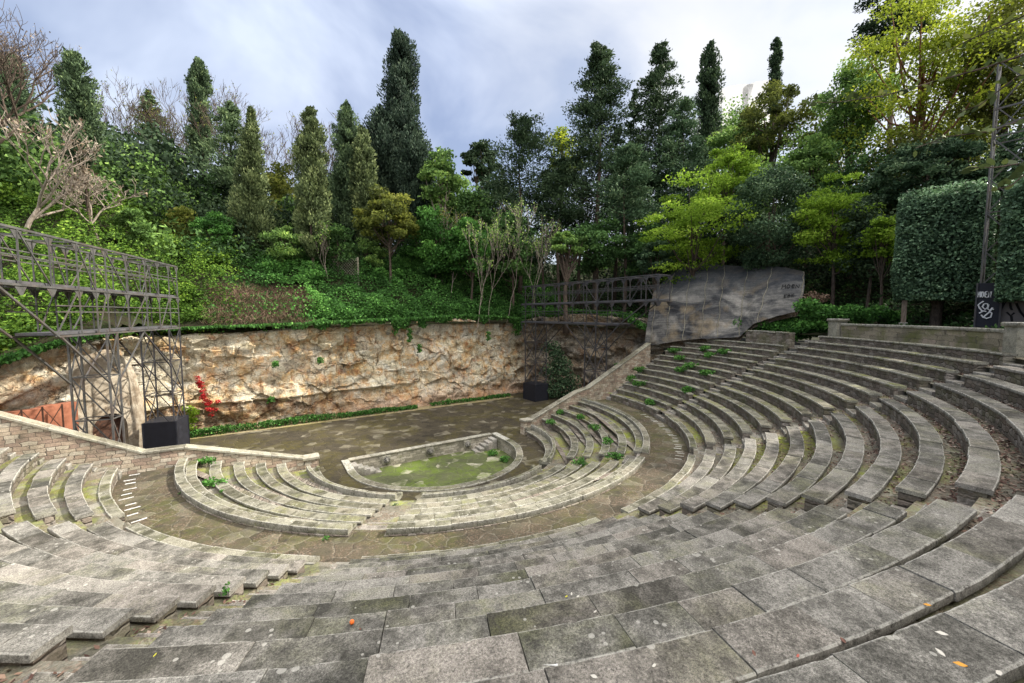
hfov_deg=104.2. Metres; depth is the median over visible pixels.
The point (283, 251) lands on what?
shrub tree
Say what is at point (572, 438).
seat row
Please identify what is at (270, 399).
cliff tuft
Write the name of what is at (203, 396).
red creeper
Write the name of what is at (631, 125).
conifer tree
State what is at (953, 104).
broadleaf tree
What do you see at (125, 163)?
undergrowth
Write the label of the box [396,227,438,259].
shrub tree
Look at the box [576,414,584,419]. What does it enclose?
weed clump
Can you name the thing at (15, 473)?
seat row
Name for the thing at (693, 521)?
seat row
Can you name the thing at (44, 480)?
seat row
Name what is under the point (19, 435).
parapet wall
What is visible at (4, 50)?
bare tree
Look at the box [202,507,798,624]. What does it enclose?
seat row
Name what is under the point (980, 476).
seat row
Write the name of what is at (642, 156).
conifer tree
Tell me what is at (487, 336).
cliff tuft
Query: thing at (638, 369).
weed clump
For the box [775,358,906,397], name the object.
seat row
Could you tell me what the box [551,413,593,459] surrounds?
seat row
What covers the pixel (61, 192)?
bush
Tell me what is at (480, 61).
sky
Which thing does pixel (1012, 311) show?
hoarding
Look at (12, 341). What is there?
brow ivy
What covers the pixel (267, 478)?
seat row
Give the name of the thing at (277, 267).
bush
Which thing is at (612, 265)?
shrub tree
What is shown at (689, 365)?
weed clump
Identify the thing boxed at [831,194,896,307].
broadleaf tree
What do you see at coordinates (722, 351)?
weed clump
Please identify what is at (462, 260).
broadleaf tree
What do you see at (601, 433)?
seat row
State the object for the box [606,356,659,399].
stone stairway
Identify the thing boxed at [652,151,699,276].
conifer tree
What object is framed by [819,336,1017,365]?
seat row
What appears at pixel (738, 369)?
seat row
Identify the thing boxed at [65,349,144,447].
arched doorway
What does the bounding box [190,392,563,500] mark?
stage floor
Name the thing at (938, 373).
seat row
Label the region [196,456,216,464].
weed clump
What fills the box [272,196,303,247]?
broadleaf tree
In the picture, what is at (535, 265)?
shrub tree
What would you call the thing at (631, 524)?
seat row
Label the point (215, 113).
bare tree
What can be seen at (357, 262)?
wire fence
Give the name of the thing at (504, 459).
weed clump
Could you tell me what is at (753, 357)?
seat row
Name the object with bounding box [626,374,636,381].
weed clump
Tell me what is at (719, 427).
seat row
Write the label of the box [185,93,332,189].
bare tree
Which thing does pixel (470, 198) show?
broadleaf tree
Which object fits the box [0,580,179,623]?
seat row
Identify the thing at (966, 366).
seat row
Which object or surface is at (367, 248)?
shrub tree
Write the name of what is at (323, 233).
bare tree
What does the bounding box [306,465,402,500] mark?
backed bench
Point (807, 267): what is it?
undergrowth
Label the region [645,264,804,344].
rock netting
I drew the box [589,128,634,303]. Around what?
conifer tree
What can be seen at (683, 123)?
conifer tree
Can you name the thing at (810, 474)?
seat row
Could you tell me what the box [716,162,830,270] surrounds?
broadleaf tree
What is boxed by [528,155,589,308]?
conifer tree
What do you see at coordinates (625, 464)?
seat row
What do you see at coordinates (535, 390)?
lighting gantry
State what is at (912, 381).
seat row
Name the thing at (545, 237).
conifer tree
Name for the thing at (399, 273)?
bush
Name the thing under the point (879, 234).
broadleaf tree
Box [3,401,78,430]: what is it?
clay wall
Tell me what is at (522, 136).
conifer tree
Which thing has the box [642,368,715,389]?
seat row
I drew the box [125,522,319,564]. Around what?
kerb
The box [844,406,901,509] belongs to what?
seat row
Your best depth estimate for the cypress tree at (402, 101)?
50.75 m
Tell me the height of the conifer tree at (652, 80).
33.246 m
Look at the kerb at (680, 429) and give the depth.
23.79 m
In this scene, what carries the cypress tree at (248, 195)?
on the hillside
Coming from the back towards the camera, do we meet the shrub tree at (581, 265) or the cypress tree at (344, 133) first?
the shrub tree at (581, 265)
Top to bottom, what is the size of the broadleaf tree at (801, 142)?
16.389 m
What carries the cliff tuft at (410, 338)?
attached to the quarry cliff
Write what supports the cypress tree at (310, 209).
on the hillside
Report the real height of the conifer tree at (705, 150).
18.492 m
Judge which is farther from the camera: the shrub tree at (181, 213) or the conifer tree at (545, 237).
the conifer tree at (545, 237)
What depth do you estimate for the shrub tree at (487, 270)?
51.47 m
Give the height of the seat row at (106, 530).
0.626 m
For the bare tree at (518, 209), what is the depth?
44.76 m
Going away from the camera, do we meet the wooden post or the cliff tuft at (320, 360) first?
the wooden post
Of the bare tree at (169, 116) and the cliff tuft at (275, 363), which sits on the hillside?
the bare tree at (169, 116)
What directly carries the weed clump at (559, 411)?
on the seat row at (601, 433)
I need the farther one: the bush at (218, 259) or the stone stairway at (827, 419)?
the bush at (218, 259)
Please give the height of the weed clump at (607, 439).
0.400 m
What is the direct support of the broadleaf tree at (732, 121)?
on the hillside
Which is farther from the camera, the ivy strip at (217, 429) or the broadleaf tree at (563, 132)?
the broadleaf tree at (563, 132)
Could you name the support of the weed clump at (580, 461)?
on the treads at (390, 513)
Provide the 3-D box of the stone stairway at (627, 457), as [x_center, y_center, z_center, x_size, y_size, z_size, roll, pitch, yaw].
[4.396,7.065,21.863,5.795,2.292,1.200,2,4,27]
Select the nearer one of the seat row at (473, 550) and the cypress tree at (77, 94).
the seat row at (473, 550)
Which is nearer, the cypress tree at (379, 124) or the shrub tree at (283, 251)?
the shrub tree at (283, 251)
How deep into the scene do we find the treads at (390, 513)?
21.02 m
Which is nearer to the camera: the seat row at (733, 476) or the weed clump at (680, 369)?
the seat row at (733, 476)
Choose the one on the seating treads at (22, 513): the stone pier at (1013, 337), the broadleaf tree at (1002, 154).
the stone pier at (1013, 337)
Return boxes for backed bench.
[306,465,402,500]
[420,465,542,499]
[525,424,555,468]
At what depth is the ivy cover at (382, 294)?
41.83 m
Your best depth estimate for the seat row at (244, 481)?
16.55 m
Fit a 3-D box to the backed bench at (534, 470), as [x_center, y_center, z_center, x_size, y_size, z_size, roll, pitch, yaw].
[-1.251,7.555,20.698,7.191,0.876,1.530,-2,5,-32]
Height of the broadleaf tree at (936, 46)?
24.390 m
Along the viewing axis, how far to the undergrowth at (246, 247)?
37.67 m
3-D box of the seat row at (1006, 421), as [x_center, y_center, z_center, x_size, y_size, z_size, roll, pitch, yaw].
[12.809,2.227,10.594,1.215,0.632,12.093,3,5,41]
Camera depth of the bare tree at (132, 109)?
55.51 m
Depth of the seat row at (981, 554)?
3.41 m
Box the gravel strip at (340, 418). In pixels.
[190,395,512,438]
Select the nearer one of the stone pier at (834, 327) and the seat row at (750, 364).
the stone pier at (834, 327)
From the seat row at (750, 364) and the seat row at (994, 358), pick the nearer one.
the seat row at (994, 358)
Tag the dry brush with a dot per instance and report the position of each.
(247, 295)
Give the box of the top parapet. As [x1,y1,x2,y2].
[840,323,1003,351]
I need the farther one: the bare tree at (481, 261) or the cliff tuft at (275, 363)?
the bare tree at (481, 261)
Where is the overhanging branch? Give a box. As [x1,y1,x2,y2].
[802,12,1023,191]
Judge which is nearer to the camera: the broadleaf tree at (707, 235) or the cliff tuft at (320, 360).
the cliff tuft at (320, 360)
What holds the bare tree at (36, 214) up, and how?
on the hillside
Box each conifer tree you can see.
[123,88,175,165]
[190,100,269,200]
[474,109,576,295]
[523,170,573,290]
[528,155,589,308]
[541,40,656,310]
[548,149,604,306]
[584,142,664,312]
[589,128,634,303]
[607,151,667,304]
[620,88,653,287]
[621,39,699,286]
[645,96,712,270]
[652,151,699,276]
[673,134,719,263]
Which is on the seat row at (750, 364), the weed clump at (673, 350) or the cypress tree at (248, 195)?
the weed clump at (673, 350)
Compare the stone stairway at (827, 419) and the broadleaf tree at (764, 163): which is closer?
the stone stairway at (827, 419)
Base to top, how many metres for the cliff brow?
5.468 m
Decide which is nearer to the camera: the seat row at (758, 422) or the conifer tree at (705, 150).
the seat row at (758, 422)
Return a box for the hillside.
[0,194,1000,367]
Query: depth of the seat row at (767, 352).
31.94 m
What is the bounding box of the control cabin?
[973,283,1001,327]
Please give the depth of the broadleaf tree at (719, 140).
54.43 m
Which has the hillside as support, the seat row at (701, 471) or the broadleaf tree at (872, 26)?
the broadleaf tree at (872, 26)
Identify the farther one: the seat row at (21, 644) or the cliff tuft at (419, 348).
the cliff tuft at (419, 348)
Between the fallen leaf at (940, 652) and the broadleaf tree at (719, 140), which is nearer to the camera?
the fallen leaf at (940, 652)
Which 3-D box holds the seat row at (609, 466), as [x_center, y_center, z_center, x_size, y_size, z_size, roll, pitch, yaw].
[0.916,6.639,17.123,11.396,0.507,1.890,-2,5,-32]
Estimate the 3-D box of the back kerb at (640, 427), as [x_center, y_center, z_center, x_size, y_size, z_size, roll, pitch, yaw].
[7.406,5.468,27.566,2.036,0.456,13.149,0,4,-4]
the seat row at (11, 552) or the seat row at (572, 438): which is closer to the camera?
the seat row at (11, 552)
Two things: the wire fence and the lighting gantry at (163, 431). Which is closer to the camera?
the lighting gantry at (163, 431)
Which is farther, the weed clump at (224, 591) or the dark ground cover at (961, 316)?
the dark ground cover at (961, 316)
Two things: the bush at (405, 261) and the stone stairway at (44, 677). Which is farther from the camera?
the bush at (405, 261)
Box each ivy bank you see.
[733,317,827,341]
[791,297,910,323]
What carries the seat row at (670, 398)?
on the seating treads at (22, 513)
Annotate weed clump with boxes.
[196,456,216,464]
[200,476,227,487]
[219,582,230,595]
[487,448,498,455]
[499,455,509,462]
[545,418,555,424]
[555,409,565,414]
[571,456,587,465]
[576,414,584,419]
[587,424,601,430]
[602,436,613,444]
[604,451,624,459]
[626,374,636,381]
[631,366,645,372]
[631,380,646,386]
[644,398,655,405]
[667,347,681,352]
[673,354,684,359]
[674,366,689,372]
[680,386,694,392]
[682,362,698,367]
[697,345,710,350]
[698,369,714,376]
[703,352,716,357]
[716,348,731,354]
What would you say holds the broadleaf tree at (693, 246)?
on the hillside
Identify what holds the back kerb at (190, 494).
on the diazoma walkway
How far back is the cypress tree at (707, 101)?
57.55 m
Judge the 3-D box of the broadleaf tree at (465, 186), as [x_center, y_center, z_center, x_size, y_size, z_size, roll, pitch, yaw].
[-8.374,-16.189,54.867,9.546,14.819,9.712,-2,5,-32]
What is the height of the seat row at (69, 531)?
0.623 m
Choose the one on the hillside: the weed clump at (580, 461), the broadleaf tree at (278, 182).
the broadleaf tree at (278, 182)
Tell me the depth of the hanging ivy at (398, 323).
36.02 m
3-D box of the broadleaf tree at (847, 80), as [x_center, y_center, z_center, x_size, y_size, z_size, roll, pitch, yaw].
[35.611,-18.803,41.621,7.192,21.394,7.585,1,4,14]
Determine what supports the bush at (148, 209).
on the hillside
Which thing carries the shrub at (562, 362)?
on the stage floor
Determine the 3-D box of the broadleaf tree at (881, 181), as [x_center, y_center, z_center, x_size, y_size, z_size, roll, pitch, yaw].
[32.599,-10.223,32.024,8.294,11.837,7.922,-2,5,-32]
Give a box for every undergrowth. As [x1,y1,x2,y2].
[0,99,555,270]
[0,107,569,279]
[0,152,592,283]
[575,157,1013,323]
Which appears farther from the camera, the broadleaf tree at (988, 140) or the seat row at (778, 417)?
the broadleaf tree at (988, 140)
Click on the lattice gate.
(42, 410)
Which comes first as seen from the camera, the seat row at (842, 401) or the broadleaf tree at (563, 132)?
the seat row at (842, 401)
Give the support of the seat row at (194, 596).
on the seating treads at (22, 513)
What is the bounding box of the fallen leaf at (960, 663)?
[953,661,967,666]
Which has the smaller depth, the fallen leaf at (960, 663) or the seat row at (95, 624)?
the fallen leaf at (960, 663)
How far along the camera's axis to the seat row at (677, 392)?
31.22 m
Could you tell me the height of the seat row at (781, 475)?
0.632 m
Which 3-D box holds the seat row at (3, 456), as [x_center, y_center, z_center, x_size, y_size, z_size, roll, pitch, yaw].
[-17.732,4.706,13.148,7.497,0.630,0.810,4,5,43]
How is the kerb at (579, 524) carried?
on the diazoma walkway
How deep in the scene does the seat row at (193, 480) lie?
16.31 m
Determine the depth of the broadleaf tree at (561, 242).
42.43 m
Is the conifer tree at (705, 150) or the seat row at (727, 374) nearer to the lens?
the seat row at (727, 374)
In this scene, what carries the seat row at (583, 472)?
on the treads at (390, 513)
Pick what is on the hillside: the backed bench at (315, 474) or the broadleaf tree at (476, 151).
the broadleaf tree at (476, 151)
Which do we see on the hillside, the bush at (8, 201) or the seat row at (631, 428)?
the bush at (8, 201)
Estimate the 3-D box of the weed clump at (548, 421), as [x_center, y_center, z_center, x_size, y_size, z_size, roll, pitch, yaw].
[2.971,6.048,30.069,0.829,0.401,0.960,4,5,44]
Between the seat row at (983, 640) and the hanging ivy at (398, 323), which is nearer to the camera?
the seat row at (983, 640)
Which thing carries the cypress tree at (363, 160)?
on the hillside
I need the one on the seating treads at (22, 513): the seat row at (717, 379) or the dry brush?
the seat row at (717, 379)
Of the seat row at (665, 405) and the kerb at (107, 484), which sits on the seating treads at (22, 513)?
the seat row at (665, 405)
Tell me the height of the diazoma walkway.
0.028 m
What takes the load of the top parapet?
on the seating treads at (22, 513)
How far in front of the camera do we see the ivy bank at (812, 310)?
28.14 m
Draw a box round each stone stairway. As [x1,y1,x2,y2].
[4,521,130,529]
[7,452,121,479]
[17,566,335,682]
[355,522,395,529]
[599,453,639,463]
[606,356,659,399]
[618,502,991,519]
[656,340,818,421]
[689,363,1023,454]
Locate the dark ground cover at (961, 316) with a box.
[510,216,1003,331]
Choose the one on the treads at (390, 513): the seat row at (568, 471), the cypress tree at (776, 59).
the seat row at (568, 471)
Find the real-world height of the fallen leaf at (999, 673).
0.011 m
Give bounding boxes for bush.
[0,182,58,212]
[30,185,85,208]
[121,202,167,221]
[152,236,185,255]
[160,282,197,303]
[191,251,230,268]
[259,259,297,274]
[292,268,324,283]
[368,266,405,285]
[399,257,432,274]
[447,279,475,290]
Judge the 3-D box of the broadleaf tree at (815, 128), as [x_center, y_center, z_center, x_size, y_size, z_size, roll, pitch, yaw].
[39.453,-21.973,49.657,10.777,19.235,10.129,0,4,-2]
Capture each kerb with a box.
[98,468,124,521]
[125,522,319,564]
[174,457,352,536]
[361,517,600,558]
[384,456,644,536]
[582,398,649,454]
[611,394,660,416]
[621,454,695,513]
[664,414,696,452]
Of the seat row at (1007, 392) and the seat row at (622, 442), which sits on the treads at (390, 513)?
the seat row at (622, 442)
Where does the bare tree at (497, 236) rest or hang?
on the hillside
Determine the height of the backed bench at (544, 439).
0.880 m
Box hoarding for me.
[1000,300,1023,327]
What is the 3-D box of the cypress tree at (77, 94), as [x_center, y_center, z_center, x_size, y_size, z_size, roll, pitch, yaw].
[-32.293,-14.415,29.991,2.800,14.306,2.815,-2,5,-32]
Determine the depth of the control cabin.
20.92 m
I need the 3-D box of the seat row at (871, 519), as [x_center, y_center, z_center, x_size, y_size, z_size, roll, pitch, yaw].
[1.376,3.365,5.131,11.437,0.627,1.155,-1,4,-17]
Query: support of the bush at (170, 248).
on the hillside
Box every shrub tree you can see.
[107,207,153,251]
[156,205,198,254]
[187,210,236,249]
[257,225,304,261]
[319,222,359,274]
[347,237,388,274]
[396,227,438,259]
[471,253,506,283]
[505,250,540,277]
[571,255,606,278]
[599,245,627,276]
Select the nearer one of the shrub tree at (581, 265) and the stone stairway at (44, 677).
the stone stairway at (44, 677)
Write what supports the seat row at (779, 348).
on the seating treads at (22, 513)
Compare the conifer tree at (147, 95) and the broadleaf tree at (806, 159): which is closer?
the broadleaf tree at (806, 159)
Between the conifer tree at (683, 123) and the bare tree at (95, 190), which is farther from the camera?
the conifer tree at (683, 123)
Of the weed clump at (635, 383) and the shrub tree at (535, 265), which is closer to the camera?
the weed clump at (635, 383)
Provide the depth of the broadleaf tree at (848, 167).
36.88 m
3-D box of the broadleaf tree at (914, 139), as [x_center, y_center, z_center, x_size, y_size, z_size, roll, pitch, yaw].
[34.078,-12.309,35.731,6.954,12.867,7.638,2,4,25]
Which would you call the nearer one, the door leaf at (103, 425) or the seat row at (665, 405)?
the door leaf at (103, 425)
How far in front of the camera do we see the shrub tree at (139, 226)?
32.06 m
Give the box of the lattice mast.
[980,56,1023,282]
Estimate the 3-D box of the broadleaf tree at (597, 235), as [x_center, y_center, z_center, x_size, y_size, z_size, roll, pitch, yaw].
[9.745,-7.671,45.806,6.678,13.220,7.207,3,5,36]
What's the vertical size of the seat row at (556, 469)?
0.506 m
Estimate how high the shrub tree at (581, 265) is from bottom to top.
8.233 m
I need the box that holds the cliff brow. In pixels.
[5,293,646,338]
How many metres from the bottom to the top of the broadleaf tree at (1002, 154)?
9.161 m
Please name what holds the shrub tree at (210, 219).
on the hillside
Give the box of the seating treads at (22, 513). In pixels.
[0,337,1023,682]
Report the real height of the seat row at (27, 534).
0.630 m
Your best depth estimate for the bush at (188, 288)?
32.12 m
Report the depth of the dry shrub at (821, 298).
30.36 m
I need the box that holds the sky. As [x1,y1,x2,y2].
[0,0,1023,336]
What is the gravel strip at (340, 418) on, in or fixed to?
on the stage floor
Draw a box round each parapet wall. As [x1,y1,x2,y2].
[0,411,319,474]
[519,343,650,434]
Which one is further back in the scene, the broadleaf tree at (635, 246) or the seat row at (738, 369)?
the broadleaf tree at (635, 246)
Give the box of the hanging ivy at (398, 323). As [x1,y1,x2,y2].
[0,309,646,364]
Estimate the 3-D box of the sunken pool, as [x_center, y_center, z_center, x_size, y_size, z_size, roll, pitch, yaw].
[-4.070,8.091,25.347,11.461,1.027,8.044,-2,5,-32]
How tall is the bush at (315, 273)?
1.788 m
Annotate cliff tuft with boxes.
[267,396,274,403]
[271,361,278,367]
[317,357,324,364]
[406,327,412,342]
[416,344,421,352]
[485,331,490,340]
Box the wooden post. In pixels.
[899,300,906,324]
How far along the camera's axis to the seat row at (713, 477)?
14.28 m
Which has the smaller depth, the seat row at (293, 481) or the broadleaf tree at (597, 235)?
the seat row at (293, 481)
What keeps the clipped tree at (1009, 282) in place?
on the hillside
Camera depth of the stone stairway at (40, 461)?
16.95 m
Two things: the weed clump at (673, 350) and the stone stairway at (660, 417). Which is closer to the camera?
the stone stairway at (660, 417)
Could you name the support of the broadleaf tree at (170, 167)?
on the hillside
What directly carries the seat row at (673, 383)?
on the seating treads at (22, 513)
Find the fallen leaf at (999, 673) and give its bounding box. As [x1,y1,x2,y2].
[996,670,1002,675]
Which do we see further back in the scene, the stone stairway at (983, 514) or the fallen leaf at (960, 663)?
the stone stairway at (983, 514)
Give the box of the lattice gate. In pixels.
[18,404,64,427]
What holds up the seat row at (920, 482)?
on the seating treads at (22, 513)
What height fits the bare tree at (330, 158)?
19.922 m
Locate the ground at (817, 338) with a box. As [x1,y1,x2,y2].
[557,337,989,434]
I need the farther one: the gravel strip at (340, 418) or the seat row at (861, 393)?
the gravel strip at (340, 418)
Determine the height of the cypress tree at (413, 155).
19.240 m
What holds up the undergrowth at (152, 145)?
on the hillside
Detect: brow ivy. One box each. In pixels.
[0,293,211,353]
[202,300,647,333]
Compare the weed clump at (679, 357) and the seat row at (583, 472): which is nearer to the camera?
the seat row at (583, 472)
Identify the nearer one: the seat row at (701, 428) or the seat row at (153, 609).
the seat row at (153, 609)
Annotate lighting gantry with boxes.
[0,223,189,448]
[521,274,672,401]
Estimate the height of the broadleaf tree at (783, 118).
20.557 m
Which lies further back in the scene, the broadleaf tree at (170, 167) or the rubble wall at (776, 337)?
the broadleaf tree at (170, 167)
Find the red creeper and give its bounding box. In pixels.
[195,375,220,416]
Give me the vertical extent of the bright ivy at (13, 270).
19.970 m
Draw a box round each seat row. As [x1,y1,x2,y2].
[0,447,8,465]
[0,452,38,525]
[0,534,245,597]
[0,561,215,608]
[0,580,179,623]
[0,602,134,640]
[0,623,72,665]
[1,521,269,588]
[27,458,66,525]
[47,521,289,580]
[63,502,906,682]
[64,463,93,525]
[79,499,976,682]
[86,522,305,574]
[148,504,846,646]
[185,460,356,529]
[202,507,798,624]
[209,460,365,524]
[233,461,374,517]
[242,509,756,607]
[256,462,382,511]
[274,511,720,593]
[276,463,388,506]
[300,512,689,582]
[319,514,663,575]
[335,516,637,568]
[349,517,618,563]
[396,458,634,522]
[397,460,618,521]
[404,461,600,515]
[410,463,582,508]
[416,464,565,503]
[469,494,1023,682]
[542,418,577,463]
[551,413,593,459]
[561,409,609,460]
[569,405,626,454]
[578,401,642,455]
[617,388,672,409]
[623,383,682,405]
[630,378,693,400]
[636,373,704,395]
[638,449,715,517]
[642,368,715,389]
[648,364,725,384]
[653,359,736,378]
[657,444,735,516]
[659,354,746,373]
[665,350,757,368]
[670,346,767,363]
[675,408,715,449]
[680,438,756,514]
[684,342,778,357]
[686,403,733,444]
[697,397,752,438]
[705,432,778,512]
[706,339,787,353]
[708,392,771,433]
[720,386,791,428]
[731,380,812,423]
[734,426,804,510]
[742,375,835,417]
[745,574,1023,682]
[753,369,858,411]
[764,363,882,404]
[765,420,832,511]
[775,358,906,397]
[786,352,932,389]
[796,347,959,382]
[801,413,864,511]
[808,341,988,373]
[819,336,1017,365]
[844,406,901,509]
[879,398,944,507]
[906,391,1001,505]
[934,382,1023,456]
[963,374,1023,409]
[993,365,1023,386]
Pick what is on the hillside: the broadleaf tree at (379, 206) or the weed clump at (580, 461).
the broadleaf tree at (379, 206)
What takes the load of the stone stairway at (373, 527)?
on the treads at (390, 513)
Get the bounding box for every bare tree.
[0,0,93,143]
[0,106,105,233]
[43,166,148,244]
[95,67,159,142]
[138,102,188,163]
[144,75,271,172]
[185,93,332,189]
[294,112,363,175]
[312,221,332,278]
[438,203,483,299]
[462,217,506,328]
[478,215,527,327]
[492,194,537,324]
[506,215,564,320]
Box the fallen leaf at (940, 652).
[935,648,945,656]
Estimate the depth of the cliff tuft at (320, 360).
34.69 m
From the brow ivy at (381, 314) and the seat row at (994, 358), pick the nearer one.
the seat row at (994, 358)
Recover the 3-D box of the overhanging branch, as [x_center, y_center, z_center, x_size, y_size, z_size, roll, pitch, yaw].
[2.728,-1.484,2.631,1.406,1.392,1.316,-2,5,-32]
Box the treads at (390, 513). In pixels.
[197,405,634,528]
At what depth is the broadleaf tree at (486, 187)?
56.22 m
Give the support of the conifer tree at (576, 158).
on the hillside
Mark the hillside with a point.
(105, 324)
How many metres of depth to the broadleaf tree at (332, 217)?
50.32 m
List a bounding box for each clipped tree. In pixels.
[890,177,1000,325]
[993,172,1023,302]
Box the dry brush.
[200,281,315,324]
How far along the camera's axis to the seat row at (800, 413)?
21.99 m
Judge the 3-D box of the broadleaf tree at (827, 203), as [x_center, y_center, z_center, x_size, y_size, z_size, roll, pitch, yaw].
[26.513,-7.296,32.631,7.289,12.660,6.620,-2,5,-32]
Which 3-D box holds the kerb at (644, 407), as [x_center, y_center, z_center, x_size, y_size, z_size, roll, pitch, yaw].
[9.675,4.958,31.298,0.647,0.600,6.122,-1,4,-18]
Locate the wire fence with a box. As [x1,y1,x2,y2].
[329,257,358,284]
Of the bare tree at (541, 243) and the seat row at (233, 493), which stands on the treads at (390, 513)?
the seat row at (233, 493)
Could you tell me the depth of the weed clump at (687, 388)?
28.93 m
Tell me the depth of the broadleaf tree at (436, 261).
44.58 m
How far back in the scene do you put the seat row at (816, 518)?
5.23 m
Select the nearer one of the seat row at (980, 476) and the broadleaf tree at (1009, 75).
the seat row at (980, 476)
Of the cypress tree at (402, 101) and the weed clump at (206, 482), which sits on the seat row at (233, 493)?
the weed clump at (206, 482)
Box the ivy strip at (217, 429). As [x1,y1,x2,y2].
[190,393,510,437]
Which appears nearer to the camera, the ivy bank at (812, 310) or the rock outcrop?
the ivy bank at (812, 310)
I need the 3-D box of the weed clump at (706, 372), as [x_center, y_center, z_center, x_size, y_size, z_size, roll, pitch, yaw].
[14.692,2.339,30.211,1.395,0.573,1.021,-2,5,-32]
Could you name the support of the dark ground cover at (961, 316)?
on the hillside
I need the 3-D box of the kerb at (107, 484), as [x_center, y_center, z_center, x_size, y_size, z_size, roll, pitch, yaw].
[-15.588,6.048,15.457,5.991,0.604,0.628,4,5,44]
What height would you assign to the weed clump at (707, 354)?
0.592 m
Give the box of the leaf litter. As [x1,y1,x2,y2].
[0,364,1023,682]
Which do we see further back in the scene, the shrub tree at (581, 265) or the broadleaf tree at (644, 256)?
the shrub tree at (581, 265)
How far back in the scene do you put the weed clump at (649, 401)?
29.90 m
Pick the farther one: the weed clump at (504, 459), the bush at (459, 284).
the bush at (459, 284)
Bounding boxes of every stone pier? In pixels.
[827,319,849,336]
[1000,322,1023,363]
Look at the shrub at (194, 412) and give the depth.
30.43 m
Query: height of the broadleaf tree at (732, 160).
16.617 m
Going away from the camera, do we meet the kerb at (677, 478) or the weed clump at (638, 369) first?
the kerb at (677, 478)
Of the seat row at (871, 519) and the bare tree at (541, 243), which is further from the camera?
the bare tree at (541, 243)
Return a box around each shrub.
[181,405,199,430]
[539,340,582,399]
[803,291,830,301]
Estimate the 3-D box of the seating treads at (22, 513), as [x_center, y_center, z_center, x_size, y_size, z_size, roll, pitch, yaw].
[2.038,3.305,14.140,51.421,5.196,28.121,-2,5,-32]
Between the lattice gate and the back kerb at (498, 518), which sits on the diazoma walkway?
the back kerb at (498, 518)
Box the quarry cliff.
[0,313,663,435]
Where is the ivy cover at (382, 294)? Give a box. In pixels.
[204,242,573,322]
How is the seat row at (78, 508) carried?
on the seating treads at (22, 513)
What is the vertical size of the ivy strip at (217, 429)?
0.791 m
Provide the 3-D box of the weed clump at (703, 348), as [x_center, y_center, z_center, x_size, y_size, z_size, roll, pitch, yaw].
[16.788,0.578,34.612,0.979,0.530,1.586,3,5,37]
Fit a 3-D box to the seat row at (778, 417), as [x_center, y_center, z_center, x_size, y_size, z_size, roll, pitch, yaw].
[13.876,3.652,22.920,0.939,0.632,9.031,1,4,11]
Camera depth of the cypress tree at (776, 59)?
92.06 m
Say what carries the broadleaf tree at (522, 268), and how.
on the quarry cliff
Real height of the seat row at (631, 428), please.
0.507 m
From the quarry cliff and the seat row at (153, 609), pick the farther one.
the quarry cliff
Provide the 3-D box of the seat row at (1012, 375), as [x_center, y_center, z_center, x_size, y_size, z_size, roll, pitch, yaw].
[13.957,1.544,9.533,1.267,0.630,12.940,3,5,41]
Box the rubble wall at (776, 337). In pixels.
[746,330,794,348]
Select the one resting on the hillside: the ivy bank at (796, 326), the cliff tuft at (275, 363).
the ivy bank at (796, 326)
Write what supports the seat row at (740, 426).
on the seating treads at (22, 513)
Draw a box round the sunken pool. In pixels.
[341,432,522,491]
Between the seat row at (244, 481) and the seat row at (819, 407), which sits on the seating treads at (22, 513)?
the seat row at (819, 407)
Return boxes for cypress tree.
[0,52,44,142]
[52,46,106,237]
[182,56,214,170]
[225,105,282,257]
[287,105,332,268]
[326,99,360,267]
[348,124,378,241]
[362,103,403,257]
[376,27,421,249]
[391,120,436,246]
[693,39,725,183]
[766,36,784,151]
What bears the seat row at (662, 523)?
on the seating treads at (22, 513)
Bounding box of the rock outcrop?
[651,312,797,349]
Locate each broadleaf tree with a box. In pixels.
[150,151,198,204]
[188,168,232,215]
[264,161,295,214]
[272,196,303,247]
[322,171,340,243]
[352,183,420,286]
[406,205,460,290]
[416,146,467,283]
[429,172,485,242]
[439,217,502,305]
[444,189,502,252]
[460,139,502,189]
[473,173,522,246]
[486,210,538,312]
[546,126,581,282]
[550,231,588,333]
[568,215,627,331]
[614,222,680,315]
[633,165,760,283]
[633,239,676,292]
[680,192,752,265]
[691,142,768,264]
[702,125,771,246]
[714,156,783,265]
[715,94,786,173]
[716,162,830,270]
[730,79,824,207]
[758,120,840,249]
[768,78,877,235]
[776,132,846,277]
[782,172,885,305]
[808,53,908,193]
[814,137,895,278]
[828,0,1023,164]
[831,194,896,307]
[844,120,946,215]
[847,0,939,154]
[855,135,999,207]
[856,214,896,323]
[888,20,1022,164]
[933,0,1023,221]
[935,94,1017,171]
[952,129,1023,212]
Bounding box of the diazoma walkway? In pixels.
[112,399,688,561]
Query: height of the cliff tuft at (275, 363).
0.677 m
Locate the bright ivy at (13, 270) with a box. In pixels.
[0,170,243,345]
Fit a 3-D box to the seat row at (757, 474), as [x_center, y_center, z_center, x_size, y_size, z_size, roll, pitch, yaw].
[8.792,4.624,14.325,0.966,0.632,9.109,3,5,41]
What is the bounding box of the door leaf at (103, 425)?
[93,413,122,442]
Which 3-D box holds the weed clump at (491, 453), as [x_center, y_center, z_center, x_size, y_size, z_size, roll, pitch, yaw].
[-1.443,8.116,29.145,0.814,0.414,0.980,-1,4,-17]
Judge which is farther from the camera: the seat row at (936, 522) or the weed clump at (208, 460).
the weed clump at (208, 460)

